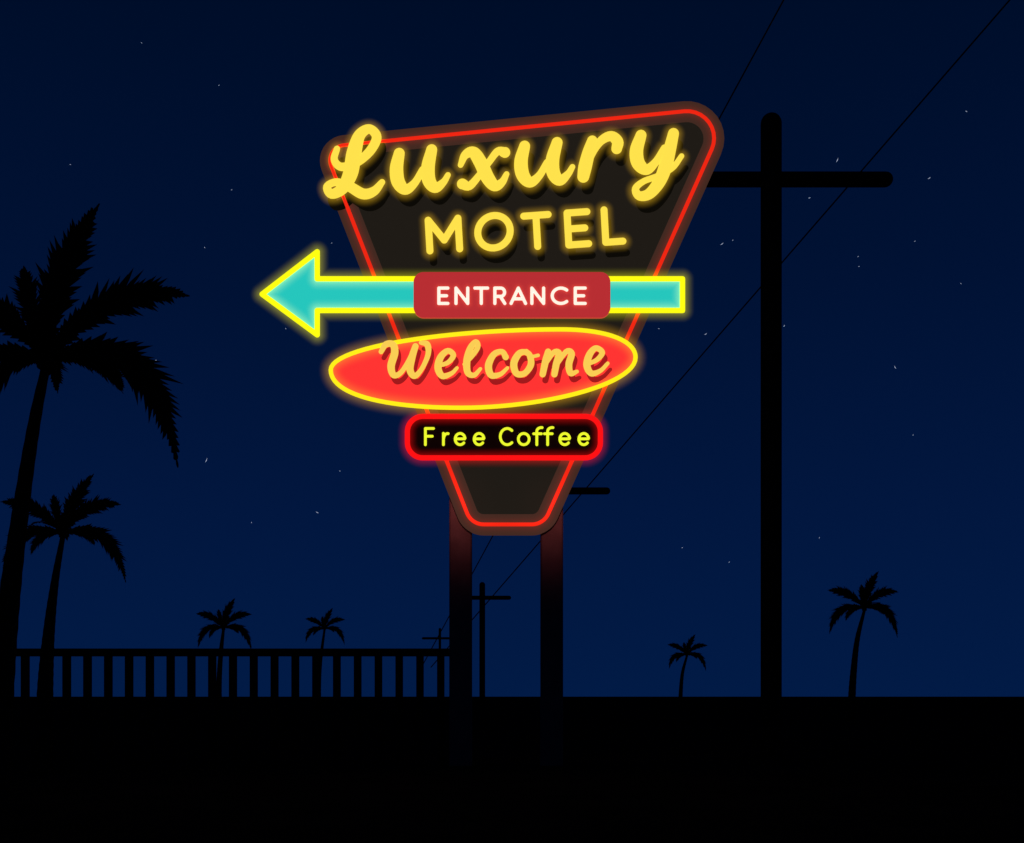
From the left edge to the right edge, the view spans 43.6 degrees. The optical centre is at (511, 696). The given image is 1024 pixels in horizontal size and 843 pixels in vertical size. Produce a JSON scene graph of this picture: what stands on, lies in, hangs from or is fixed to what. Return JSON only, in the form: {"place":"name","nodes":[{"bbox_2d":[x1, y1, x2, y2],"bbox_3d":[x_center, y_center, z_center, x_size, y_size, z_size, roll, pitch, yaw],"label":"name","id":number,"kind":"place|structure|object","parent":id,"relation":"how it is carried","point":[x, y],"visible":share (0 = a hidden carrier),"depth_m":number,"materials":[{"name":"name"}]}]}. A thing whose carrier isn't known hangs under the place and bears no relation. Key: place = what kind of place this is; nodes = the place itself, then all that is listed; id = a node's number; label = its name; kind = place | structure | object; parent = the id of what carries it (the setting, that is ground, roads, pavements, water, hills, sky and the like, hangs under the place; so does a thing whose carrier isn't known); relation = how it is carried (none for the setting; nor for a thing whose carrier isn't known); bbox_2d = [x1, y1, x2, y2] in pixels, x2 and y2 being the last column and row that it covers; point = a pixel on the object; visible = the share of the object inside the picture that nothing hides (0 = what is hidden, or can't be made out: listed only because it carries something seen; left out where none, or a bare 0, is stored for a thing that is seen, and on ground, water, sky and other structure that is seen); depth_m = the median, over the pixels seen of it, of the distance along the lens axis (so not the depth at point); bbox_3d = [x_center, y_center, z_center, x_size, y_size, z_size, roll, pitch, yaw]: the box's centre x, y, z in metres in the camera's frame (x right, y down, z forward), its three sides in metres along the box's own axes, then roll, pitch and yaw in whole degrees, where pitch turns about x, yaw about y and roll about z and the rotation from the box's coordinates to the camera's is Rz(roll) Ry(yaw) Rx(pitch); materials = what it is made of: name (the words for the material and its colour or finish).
{"place":"outdoors","nodes":[
{"label":"outdoors","id":0,"kind":"place"},
{"bbox_2d":[0,697,1023,842],"bbox_3d":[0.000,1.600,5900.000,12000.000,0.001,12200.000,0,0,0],"label":"ground","id":1,"kind":"structure","parent":0,"point":[880,770],"depth_m":24.65,"materials":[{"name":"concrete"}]},
{"bbox_2d":[1,474,125,775],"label":"palm tree","id":2,"kind":"object","parent":1,"relation":"on","point":[68,518],"visible":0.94,"depth_m":25.93,"materials":[{"name":"black plant"}]},
{"bbox_2d":[0,203,189,799],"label":"palm tree","id":3,"kind":"object","parent":1,"relation":"on","point":[46,341],"visible":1,"depth_m":19.89,"materials":[{"name":"black plant"}]},
{"bbox_2d":[197,599,251,718],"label":"palm tree","id":4,"kind":"object","parent":1,"relation":"on","point":[224,620],"visible":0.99,"depth_m":89.90,"materials":[{"name":"black plant"}]},
{"bbox_2d":[16,648,448,765],"bbox_3d":[-8.088,0.248,29.600,13.341,2.705,0.240,0,0,0],"label":"railing fence","id":5,"kind":"object","parent":1,"relation":"on","point":[108,654],"visible":0.89,"depth_m":29.53,"materials":[{"name":"black metal"}]},
{"bbox_2d":[305,608,344,714],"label":"palm tree","id":6,"kind":"object","parent":1,"relation":"on","point":[323,625],"visible":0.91,"depth_m":109.93,"materials":[{"name":"black plant"}]},
{"bbox_2d":[422,628,448,647],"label":"utility pole","id":7,"kind":"object","parent":1,"relation":"on","point":[439,637],"visible":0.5,"depth_m":299.75,"materials":[{"name":"brown wood"}]},
{"bbox_2d":[472,582,510,707],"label":"utility pole","id":8,"kind":"object","parent":1,"relation":"on","point":[481,597],"visible":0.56,"depth_m":176.68,"materials":[{"name":"brown wood"}]},
{"bbox_2d":[424,0,783,662],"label":"overhead wire","id":9,"kind":"object","parent":8,"relation":"attached to","point":[719,119],"visible":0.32,"depth_m":28.66,"materials":[{"name":"black metal"}]},
{"bbox_2d":[260,101,723,768],"bbox_3d":[-0.543,-5.800,28.594,10.533,14.801,0.752,0,0,0],"label":"motel sign","id":10,"kind":"object","parent":1,"relation":"on","point":[514,285],"visible":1,"depth_m":28.32,"materials":[{"name":"paint"}]},
{"bbox_2d":[568,487,609,494],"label":"utility pole","id":11,"kind":"object","parent":1,"relation":"on","point":[591,491],"visible":0.21,"depth_m":85.21,"materials":[{"name":"brown wood"}]},
{"bbox_2d":[668,635,707,710],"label":"palm tree","id":12,"kind":"object","parent":1,"relation":"on","point":[687,649],"visible":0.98,"depth_m":139.87,"materials":[{"name":"black plant"}]},
{"bbox_2d":[706,112,892,756],"bbox_3d":[6.884,-6.807,34.000,6.465,17.369,0.555,0,0,0],"label":"utility pole","id":13,"kind":"object","parent":1,"relation":"on","point":[771,179],"visible":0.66,"depth_m":33.78,"materials":[{"name":"brown wood"}]},
{"bbox_2d":[431,0,1009,666],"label":"overhead wire","id":14,"kind":"object","parent":13,"relation":"attached to","point":[759,288],"visible":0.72,"depth_m":39.95,"materials":[{"name":"black metal"}]},
{"bbox_2d":[829,571,897,723],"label":"palm tree","id":15,"kind":"object","parent":1,"relation":"on","point":[865,593],"visible":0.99,"depth_m":75.05,"materials":[{"name":"black plant"}]},
{"bbox_2d":[0,0,1023,696],"label":"sky","id":16,"kind":"structure","parent":0,"point":[911,472],"materials":[{"name":"blue"}]}
]}

